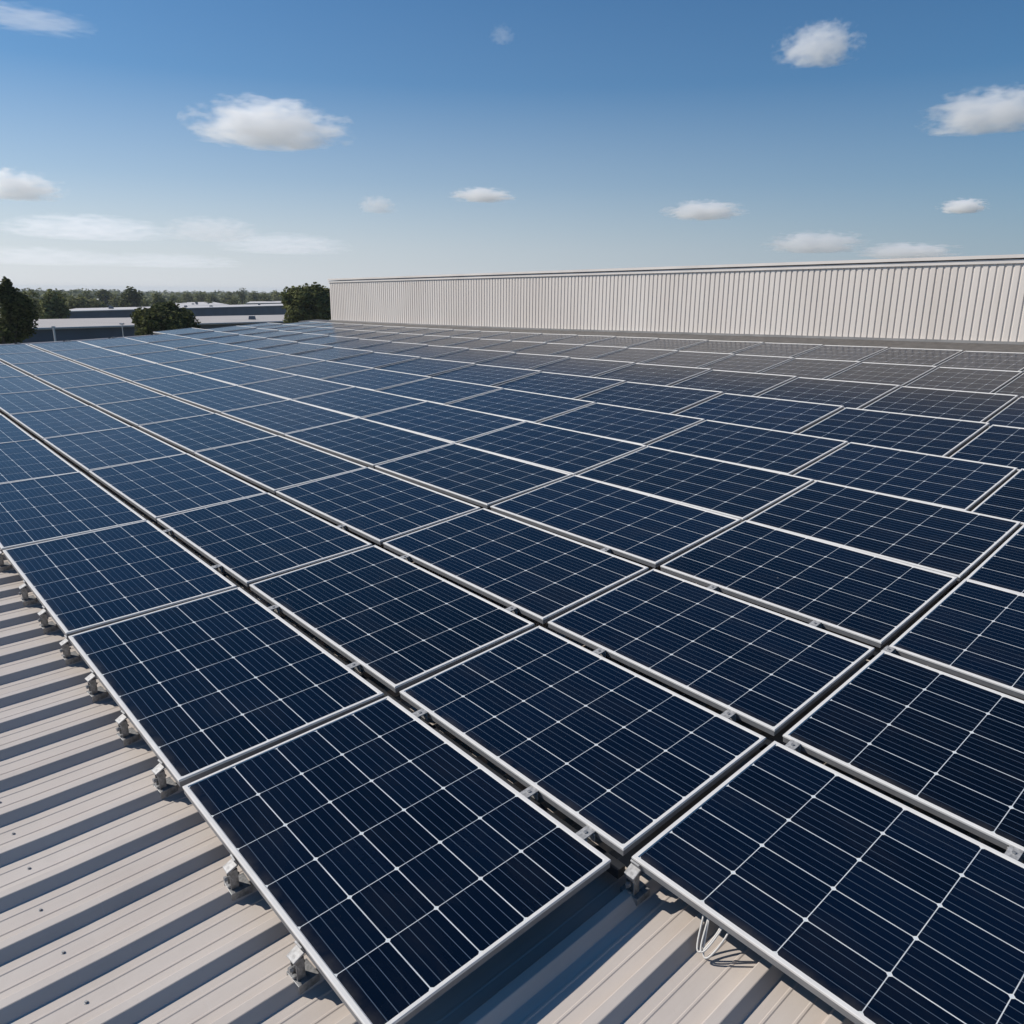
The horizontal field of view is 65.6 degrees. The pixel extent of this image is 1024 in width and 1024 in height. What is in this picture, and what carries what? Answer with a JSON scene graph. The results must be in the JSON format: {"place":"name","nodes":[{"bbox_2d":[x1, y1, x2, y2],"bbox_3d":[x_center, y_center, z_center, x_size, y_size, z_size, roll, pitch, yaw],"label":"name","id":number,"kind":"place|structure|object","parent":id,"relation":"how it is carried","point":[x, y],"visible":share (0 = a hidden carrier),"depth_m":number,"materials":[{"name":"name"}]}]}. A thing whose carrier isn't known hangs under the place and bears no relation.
{"place":"outdoors","nodes":[
{"label":"outdoors","id":0,"kind":"place"},
{"bbox_2d":[0,290,260,314],"bbox_3d":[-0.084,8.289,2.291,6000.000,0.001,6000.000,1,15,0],"label":"ground","id":1,"kind":"structure","parent":0,"point":[158,292],"depth_m":2078.13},
{"bbox_2d":[0,276,41,343],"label":"broad tree","id":2,"kind":"object","parent":1,"relation":"on","point":[17,316],"visible":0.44,"depth_m":45.06,"materials":[{"name":"green plant"}]},
{"bbox_2d":[38,288,70,318],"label":"tree","id":3,"kind":"object","parent":1,"relation":"on","point":[53,305],"visible":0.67,"depth_m":84.68,"materials":[{"name":"green plant"}]},
{"bbox_2d":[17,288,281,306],"bbox_3d":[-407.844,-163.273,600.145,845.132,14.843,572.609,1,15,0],"label":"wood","id":4,"kind":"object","parent":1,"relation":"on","point":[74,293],"visible":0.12,"depth_m":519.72,"materials":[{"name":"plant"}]},
{"bbox_2d":[23,315,283,342],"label":"long shed","id":5,"kind":"structure","parent":1,"relation":"on","point":[81,328],"depth_m":68.05,"materials":[{"name":"grey metal"}]},
{"bbox_2d":[130,301,200,335],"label":"tree","id":6,"kind":"object","parent":1,"relation":"on","point":[171,315],"visible":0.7,"depth_m":50.51,"materials":[{"name":"green plant"}]},
{"bbox_2d":[66,304,285,318],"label":"long shed","id":7,"kind":"structure","parent":1,"relation":"on","point":[209,310],"depth_m":152.53,"materials":[{"name":"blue metal"}]},
{"bbox_2d":[279,282,330,323],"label":"round tree","id":8,"kind":"object","parent":1,"relation":"on","point":[307,302],"visible":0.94,"depth_m":66.39,"materials":[{"name":"green plant"}]},
{"bbox_2d":[0,335,1023,1023],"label":"warehouse","id":9,"kind":"structure","parent":1,"relation":"on","point":[118,905],"depth_m":2.80,"materials":[{"name":"paint"}]},
{"bbox_2d":[0,549,11,571],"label":"roof bracket","id":10,"kind":"object","parent":9,"relation":"on","point":[5,566],"visible":1,"depth_m":5.73,"materials":[{"name":"metal"}]},
{"bbox_2d":[0,472,145,552],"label":"solar panel","id":11,"kind":"object","parent":10,"relation":"on","point":[38,510],"visible":0.93,"depth_m":6.53,"materials":[{"name":"glass"}]},
{"bbox_2d":[59,635,79,664],"bbox_3d":[-2.520,0.780,4.511,0.084,0.169,0.080,-15,24,-40],"label":"roof bracket","id":12,"kind":"object","parent":9,"relation":"on","point":[68,656],"visible":0.98,"depth_m":4.49,"materials":[{"name":"metal"}]},
{"bbox_2d":[3,520,236,636],"bbox_3d":[-2.707,0.391,5.406,1.002,0.038,1.670,-16,25,-39],"label":"solar panel","id":13,"kind":"object","parent":12,"relation":"on","point":[80,583],"visible":0.94,"depth_m":5.28,"materials":[{"name":"glass"}]},
{"bbox_2d":[151,759,177,799],"bbox_3d":[-1.519,1.155,3.456,0.080,0.169,0.084,18,25,41],"label":"roof bracket","id":14,"kind":"object","parent":9,"relation":"on","point":[164,786],"visible":0.98,"depth_m":3.44,"materials":[{"name":"metal"}]},
{"bbox_2d":[68,587,383,786],"bbox_3d":[-1.566,0.813,4.201,1.003,0.038,1.676,-16,25,-39],"label":"solar panel","id":15,"kind":"object","parent":14,"relation":"on","point":[197,689],"visible":0.99,"depth_m":4.04,"materials":[{"name":"glass"}]},
{"bbox_2d":[223,854,251,900],"bbox_3d":[-1.021,1.341,2.932,0.084,0.169,0.080,-14,24,-36],"label":"roof bracket","id":16,"kind":"object","parent":9,"relation":"on","point":[237,884],"visible":0.98,"depth_m":2.92,"materials":[{"name":"metal"}]},
{"bbox_2d":[286,940,319,994],"bbox_3d":[-0.686,1.467,2.579,0.084,0.169,0.080,-17,26,-41],"label":"roof bracket","id":17,"kind":"object","parent":9,"relation":"on","point":[302,973],"visible":0.98,"depth_m":2.56,"materials":[{"name":"metal"}]},
{"bbox_2d":[183,696,610,1023],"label":"solar panel","id":18,"kind":"object","parent":17,"relation":"on","point":[398,863],"visible":1,"depth_m":2.92,"materials":[{"name":"glass"}]},
{"bbox_2d":[1,413,624,878],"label":"mounting rail","id":19,"kind":"object","parent":9,"relation":"on","point":[617,869],"visible":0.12,"depth_m":3.68,"materials":[{"name":"metal"}]},
{"bbox_2d":[0,376,54,393],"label":"solar panel","id":20,"kind":"object","parent":19,"relation":"on","point":[18,384],"visible":0.94,"depth_m":12.27,"materials":[{"name":"glass"}]},
{"bbox_2d":[0,439,79,483],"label":"solar panel","id":21,"kind":"object","parent":19,"relation":"on","point":[27,459],"visible":0.94,"depth_m":7.92,"materials":[{"name":"glass"}]},
{"bbox_2d":[0,389,88,416],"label":"solar panel","id":22,"kind":"object","parent":19,"relation":"on","point":[25,402],"visible":0.96,"depth_m":10.97,"materials":[{"name":"glass"}]},
{"bbox_2d":[9,406,129,440],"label":"solar panel","id":23,"kind":"object","parent":19,"relation":"on","point":[41,425],"visible":0.97,"depth_m":9.76,"materials":[{"name":"glass"}]},
{"bbox_2d":[43,426,185,472],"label":"solar panel","id":24,"kind":"object","parent":19,"relation":"on","point":[89,451],"visible":0.96,"depth_m":8.53,"materials":[{"name":"glass"}]},
{"bbox_2d":[89,453,266,520],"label":"solar panel","id":25,"kind":"object","parent":19,"relation":"on","point":[155,489],"visible":0.97,"depth_m":7.21,"materials":[{"name":"glass"}]},
{"bbox_2d":[157,493,371,586],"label":"solar panel","id":26,"kind":"object","parent":19,"relation":"on","point":[247,541],"visible":0.97,"depth_m":5.95,"materials":[{"name":"glass"}]},
{"bbox_2d":[249,545,533,692],"bbox_3d":[-0.786,0.572,4.854,0.957,0.038,1.676,-18,26,-38],"label":"solar panel","id":27,"kind":"object","parent":19,"relation":"on","point":[393,622],"visible":0.99,"depth_m":4.71,"materials":[{"name":"glass"}]},
{"bbox_2d":[400,626,765,855],"bbox_3d":[0.282,0.958,3.724,0.957,0.036,1.448,-19,26,-38],"label":"solar panel","id":28,"kind":"object","parent":19,"relation":"on","point":[621,760],"visible":1,"depth_m":3.59,"materials":[{"name":"glass"}]},
{"bbox_2d":[14,343,878,659],"bbox_3d":[-3.947,-1.268,10.416,0.055,0.743,22.810,-13,20,-40],"label":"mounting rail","id":29,"kind":"object","parent":9,"relation":"on","point":[868,659],"visible":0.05,"depth_m":4.19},
{"bbox_2d":[132,373,235,396],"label":"solar panel","id":30,"kind":"object","parent":29,"relation":"on","point":[170,386],"visible":0.93,"depth_m":12.28,"materials":[{"name":"glass"}]},
{"bbox_2d":[63,340,957,590],"bbox_3d":[-3.183,-1.531,11.047,0.056,0.620,22.816,-13,20,-40],"label":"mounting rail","id":31,"kind":"object","parent":9,"relation":"on","point":[953,587],"visible":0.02,"depth_m":4.80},
{"bbox_2d":[73,355,155,370],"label":"solar panel","id":32,"kind":"object","parent":31,"relation":"on","point":[101,363],"visible":0.96,"depth_m":14.73,"materials":[{"name":"glass"}]},
{"bbox_2d":[100,363,191,382],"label":"solar panel","id":33,"kind":"object","parent":31,"relation":"on","point":[130,374],"visible":0.96,"depth_m":13.52,"materials":[{"name":"glass"}]},
{"bbox_2d":[161,357,248,373],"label":"solar panel","id":34,"kind":"object","parent":31,"relation":"on","point":[202,365],"visible":0.91,"depth_m":14.15,"materials":[{"name":"glass"}]},
{"bbox_2d":[172,385,289,413],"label":"solar panel","id":35,"kind":"object","parent":31,"relation":"on","point":[223,399],"visible":0.97,"depth_m":11.04,"materials":[{"name":"glass"}]},
{"bbox_2d":[196,365,295,385],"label":"solar panel","id":36,"kind":"object","parent":31,"relation":"on","point":[244,375],"visible":0.89,"depth_m":12.92,"materials":[{"name":"glass"}]},
{"bbox_2d":[240,375,355,399],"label":"solar panel","id":37,"kind":"object","parent":31,"relation":"on","point":[295,387],"visible":0.89,"depth_m":11.68,"materials":[{"name":"glass"}]},
{"bbox_2d":[294,387,426,417],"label":"solar panel","id":38,"kind":"object","parent":31,"relation":"on","point":[359,402],"visible":0.91,"depth_m":10.43,"materials":[{"name":"glass"}]},
{"bbox_2d":[285,418,453,467],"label":"solar panel","id":39,"kind":"object","parent":31,"relation":"on","point":[368,443],"visible":0.97,"depth_m":8.49,"materials":[{"name":"glass"}]},
{"bbox_2d":[364,401,525,442],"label":"solar panel","id":40,"kind":"object","parent":31,"relation":"on","point":[452,424],"visible":0.88,"depth_m":9.12,"materials":[{"name":"glass"}]},
{"bbox_2d":[375,443,571,508],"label":"solar panel","id":41,"kind":"object","parent":31,"relation":"on","point":[484,479],"visible":0.94,"depth_m":7.22,"materials":[{"name":"glass"}]},
{"bbox_2d":[458,421,646,475],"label":"solar panel","id":42,"kind":"object","parent":31,"relation":"on","point":[572,452],"visible":0.91,"depth_m":7.85,"materials":[{"name":"glass"}]},
{"bbox_2d":[490,475,740,567],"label":"solar panel","id":43,"kind":"object","parent":31,"relation":"on","point":[649,530],"visible":0.98,"depth_m":5.99,"materials":[{"name":"glass"}]},
{"bbox_2d":[578,446,813,521],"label":"solar panel","id":44,"kind":"object","parent":31,"relation":"on","point":[739,491],"visible":0.93,"depth_m":6.62,"materials":[{"name":"glass"}]},
{"bbox_2d":[660,520,956,647],"bbox_3d":[1.821,0.388,4.981,0.990,0.036,1.449,-22,27,-37],"label":"solar panel","id":45,"kind":"object","parent":31,"relation":"on","point":[874,600],"visible":1,"depth_m":4.87,"materials":[{"name":"glass"}]},
{"bbox_2d":[747,480,1020,581],"bbox_3d":[2.575,0.081,5.587,1.020,0.037,1.463,-23,28,-37],"label":"solar panel","id":46,"kind":"object","parent":31,"relation":"on","point":[960,544],"visible":0.97,"depth_m":5.49,"materials":[{"name":"glass"}]},
{"bbox_2d":[890,579,1023,698],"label":"solar panel","id":47,"kind":"object","parent":31,"relation":"on","point":[970,630],"visible":0.97,"depth_m":4.16,"materials":[{"name":"glass"}]},
{"bbox_2d":[966,525,1023,593],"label":"solar panel","id":48,"kind":"object","parent":31,"relation":"on","point":[1002,566],"visible":0.91,"depth_m":4.83,"materials":[{"name":"glass"}]},
{"bbox_2d":[372,545,771,749],"bbox_3d":[-4.712,-1.022,9.780,0.054,0.861,22.805,-13,20,-40],"label":"mounting rail","id":49,"kind":"object","parent":9,"relation":"on","point":[766,744],"depth_m":3.57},
{"bbox_2d":[11,360,93,376],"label":"solar panel","id":50,"kind":"object","parent":49,"relation":"on","point":[45,368],"visible":0.97,"depth_m":14.10,"materials":[{"name":"glass"}]},
{"bbox_2d":[34,370,126,390],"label":"solar panel","id":51,"kind":"object","parent":49,"relation":"on","point":[60,381],"visible":0.97,"depth_m":12.85,"materials":[{"name":"glass"}]},
{"bbox_2d":[62,382,165,406],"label":"solar panel","id":52,"kind":"object","parent":49,"relation":"on","point":[93,395],"visible":0.97,"depth_m":11.63,"materials":[{"name":"glass"}]},
{"bbox_2d":[95,396,212,427],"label":"solar panel","id":53,"kind":"object","parent":49,"relation":"on","point":[137,413],"visible":0.97,"depth_m":10.40,"materials":[{"name":"glass"}]},
{"bbox_2d":[138,413,276,454],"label":"solar panel","id":54,"kind":"object","parent":49,"relation":"on","point":[191,435],"visible":0.97,"depth_m":9.15,"materials":[{"name":"glass"}]},
{"bbox_2d":[194,435,365,493],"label":"solar panel","id":55,"kind":"object","parent":49,"relation":"on","point":[273,464],"visible":0.97,"depth_m":7.85,"materials":[{"name":"glass"}]},
{"bbox_2d":[276,467,480,544],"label":"solar panel","id":56,"kind":"object","parent":49,"relation":"on","point":[376,506],"visible":0.96,"depth_m":6.59,"materials":[{"name":"glass"}]},
{"bbox_2d":[383,508,648,623],"bbox_3d":[-0.023,0.309,5.485,0.959,0.037,1.676,-20,27,-38],"label":"solar panel","id":57,"kind":"object","parent":49,"relation":"on","point":[542,576],"visible":0.99,"depth_m":5.35,"materials":[{"name":"glass"}]},
{"bbox_2d":[548,569,874,735],"bbox_3d":[1.046,0.685,4.352,0.960,0.037,1.449,-21,27,-37],"label":"solar panel","id":58,"kind":"object","parent":49,"relation":"on","point":[768,671],"visible":1,"depth_m":4.23,"materials":[{"name":"glass"}]},
{"bbox_2d":[783,650,1023,853],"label":"solar panel","id":59,"kind":"object","parent":49,"relation":"on","point":[944,746],"visible":1,"depth_m":3.43,"materials":[{"name":"glass"}]},
{"bbox_2d":[620,859,649,905],"bbox_3d":[0.448,1.345,2.900,0.084,0.169,0.080,-18,26,-38],"label":"roof bracket","id":60,"kind":"object","parent":9,"relation":"on","point":[632,874],"visible":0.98,"depth_m":2.88,"materials":[{"name":"metal"}]},
{"bbox_2d":[632,741,1023,1023],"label":"solar panel","id":61,"kind":"object","parent":60,"relation":"on","point":[854,901],"visible":1,"depth_m":2.71,"materials":[{"name":"glass"}]},
{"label":"rail","id":62,"kind":"object","parent":9,"relation":"on","visible":0},
{"bbox_2d":[238,354,325,369],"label":"solar panel","id":63,"kind":"object","parent":62,"relation":"on","point":[282,361],"visible":0.89,"depth_m":14.16,"materials":[{"name":"glass"}]},
{"bbox_2d":[221,400,357,436],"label":"solar panel","id":64,"kind":"object","parent":62,"relation":"on","point":[281,418],"visible":0.96,"depth_m":9.80,"materials":[{"name":"glass"}]},
{"bbox_2d":[277,361,373,378],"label":"solar panel","id":65,"kind":"object","parent":62,"relation":"on","point":[323,370],"visible":0.88,"depth_m":13.04,"materials":[{"name":"glass"}]},
{"bbox_2d":[321,368,430,390],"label":"solar panel","id":66,"kind":"object","parent":62,"relation":"on","point":[375,379],"visible":0.84,"depth_m":11.93,"materials":[{"name":"glass"}]},
{"bbox_2d":[377,377,502,404],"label":"solar panel","id":67,"kind":"object","parent":62,"relation":"on","point":[440,390],"visible":0.9,"depth_m":10.79,"materials":[{"name":"glass"}]},
{"bbox_2d":[447,388,595,422],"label":"solar panel","id":68,"kind":"object","parent":62,"relation":"on","point":[525,405],"visible":0.92,"depth_m":9.62,"materials":[{"name":"glass"}]},
{"bbox_2d":[539,403,704,444],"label":"solar panel","id":69,"kind":"object","parent":62,"relation":"on","point":[638,426],"visible":0.88,"depth_m":8.48,"materials":[{"name":"glass"}]},
{"bbox_2d":[647,420,847,474],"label":"solar panel","id":70,"kind":"object","parent":62,"relation":"on","point":[790,453],"visible":0.9,"depth_m":7.37,"materials":[{"name":"glass"}]},
{"bbox_2d":[794,442,1017,510],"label":"solar panel","id":71,"kind":"object","parent":62,"relation":"on","point":[963,484],"visible":0.92,"depth_m":6.34,"materials":[{"name":"glass"}]},
{"bbox_2d":[971,469,1023,527],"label":"solar panel","id":72,"kind":"object","parent":62,"relation":"on","point":[1005,500],"visible":0.91,"depth_m":5.71,"materials":[{"name":"glass"}]},
{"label":"rail","id":73,"kind":"object","parent":9,"relation":"on","visible":0},
{"bbox_2d":[333,352,420,367],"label":"solar panel","id":74,"kind":"object","parent":73,"relation":"on","point":[375,359],"visible":0.74,"depth_m":13.74,"materials":[{"name":"glass"}]},
{"bbox_2d":[376,358,475,375],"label":"solar panel","id":75,"kind":"object","parent":73,"relation":"on","point":[425,366],"visible":0.79,"depth_m":12.68,"materials":[{"name":"glass"}]},
{"bbox_2d":[429,364,540,385],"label":"solar panel","id":76,"kind":"object","parent":73,"relation":"on","point":[488,375],"visible":0.79,"depth_m":11.62,"materials":[{"name":"glass"}]},
{"bbox_2d":[495,372,625,398],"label":"solar panel","id":77,"kind":"object","parent":73,"relation":"on","point":[565,385],"visible":0.78,"depth_m":10.51,"materials":[{"name":"glass"}]},
{"bbox_2d":[579,382,722,413],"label":"solar panel","id":78,"kind":"object","parent":73,"relation":"on","point":[663,398],"visible":0.8,"depth_m":9.42,"materials":[{"name":"glass"}]},
{"bbox_2d":[676,393,843,432],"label":"solar panel","id":79,"kind":"object","parent":73,"relation":"on","point":[791,416],"visible":0.81,"depth_m":8.37,"materials":[{"name":"glass"}]},
{"bbox_2d":[799,407,989,456],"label":"solar panel","id":80,"kind":"object","parent":73,"relation":"on","point":[945,437],"visible":0.79,"depth_m":7.37,"materials":[{"name":"glass"}]},
{"bbox_2d":[950,425,1023,473],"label":"solar panel","id":81,"kind":"object","parent":73,"relation":"on","point":[999,445],"visible":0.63,"depth_m":6.73,"materials":[{"name":"glass"}]},
{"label":"rail","id":82,"kind":"object","parent":9,"relation":"on","visible":0},
{"bbox_2d":[430,349,515,362],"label":"solar panel","id":83,"kind":"object","parent":82,"relation":"on","point":[473,355],"visible":0.67,"depth_m":13.39,"materials":[{"name":"glass"}]},
{"bbox_2d":[476,353,569,368],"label":"solar panel","id":84,"kind":"object","parent":82,"relation":"on","point":[523,361],"visible":0.64,"depth_m":12.49,"materials":[{"name":"glass"}]},
{"bbox_2d":[530,358,634,376],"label":"solar panel","id":85,"kind":"object","parent":82,"relation":"on","point":[584,367],"visible":0.71,"depth_m":11.56,"materials":[{"name":"glass"}]},
{"bbox_2d":[596,363,710,385],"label":"solar panel","id":86,"kind":"object","parent":82,"relation":"on","point":[665,375],"visible":0.72,"depth_m":10.63,"materials":[{"name":"glass"}]},
{"bbox_2d":[672,370,796,395],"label":"solar panel","id":87,"kind":"object","parent":82,"relation":"on","point":[744,383],"visible":0.72,"depth_m":9.73,"materials":[{"name":"glass"}]},
{"bbox_2d":[757,377,899,408],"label":"solar panel","id":88,"kind":"object","parent":82,"relation":"on","point":[854,394],"visible":0.72,"depth_m":8.86,"materials":[{"name":"glass"}]},
{"bbox_2d":[863,386,1017,421],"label":"solar panel","id":89,"kind":"object","parent":82,"relation":"on","point":[965,405],"visible":0.7,"depth_m":8.01,"materials":[{"name":"glass"}]},
{"bbox_2d":[985,396,1023,429],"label":"solar panel","id":90,"kind":"object","parent":82,"relation":"on","point":[1012,415],"visible":0.63,"depth_m":7.44,"materials":[{"name":"glass"}]},
{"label":"rail","id":91,"kind":"object","parent":9,"relation":"on","visible":0},
{"bbox_2d":[593,348,677,362],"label":"solar panel","id":92,"kind":"object","parent":91,"relation":"on","point":[638,355],"visible":0.72,"depth_m":12.12,"materials":[{"name":"glass"}]},
{"bbox_2d":[641,351,733,367],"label":"solar panel","id":93,"kind":"object","parent":91,"relation":"on","point":[690,359],"visible":0.73,"depth_m":11.41,"materials":[{"name":"glass"}]},
{"bbox_2d":[700,354,793,372],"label":"solar panel","id":94,"kind":"object","parent":91,"relation":"on","point":[749,363],"visible":0.68,"depth_m":10.71,"materials":[{"name":"glass"}]},
{"bbox_2d":[761,358,860,378],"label":"solar panel","id":95,"kind":"object","parent":91,"relation":"on","point":[813,368],"visible":0.72,"depth_m":10.06,"materials":[{"name":"glass"}]},
{"bbox_2d":[828,362,936,386],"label":"solar panel","id":96,"kind":"object","parent":91,"relation":"on","point":[901,375],"visible":0.72,"depth_m":9.40,"materials":[{"name":"glass"}]},
{"bbox_2d":[906,367,1022,392],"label":"solar panel","id":97,"kind":"object","parent":91,"relation":"on","point":[974,380],"visible":0.67,"depth_m":8.75,"materials":[{"name":"glass"}]},
{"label":"rail","id":98,"kind":"object","parent":9,"relation":"on","visible":0},
{"bbox_2d":[678,340,763,353],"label":"solar panel","id":99,"kind":"object","parent":98,"relation":"on","point":[713,346],"visible":0.66,"depth_m":12.16,"materials":[{"name":"glass"}]},
{"bbox_2d":[733,343,822,356],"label":"solar panel","id":100,"kind":"object","parent":98,"relation":"on","point":[781,349],"visible":0.64,"depth_m":11.45,"materials":[{"name":"glass"}]},
{"bbox_2d":[794,345,887,360],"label":"solar panel","id":101,"kind":"object","parent":98,"relation":"on","point":[844,353],"visible":0.67,"depth_m":10.78,"materials":[{"name":"glass"}]},
{"bbox_2d":[861,348,962,365],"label":"solar panel","id":102,"kind":"object","parent":98,"relation":"on","point":[917,356],"visible":0.64,"depth_m":10.10,"materials":[{"name":"glass"}]},
{"bbox_2d":[937,351,1023,370],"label":"solar panel","id":103,"kind":"object","parent":98,"relation":"on","point":[1010,361],"visible":0.62,"depth_m":9.47,"materials":[{"name":"glass"}]},
{"bbox_2d":[298,254,1023,352],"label":"building","id":104,"kind":"structure","parent":1,"relation":"on","point":[969,303],"depth_m":12.95,"materials":[{"name":"metal"}]},
{"bbox_2d":[0,0,1023,292],"label":"sky","id":105,"kind":"structure","parent":0,"point":[267,146],"materials":[{"name":"blue"}]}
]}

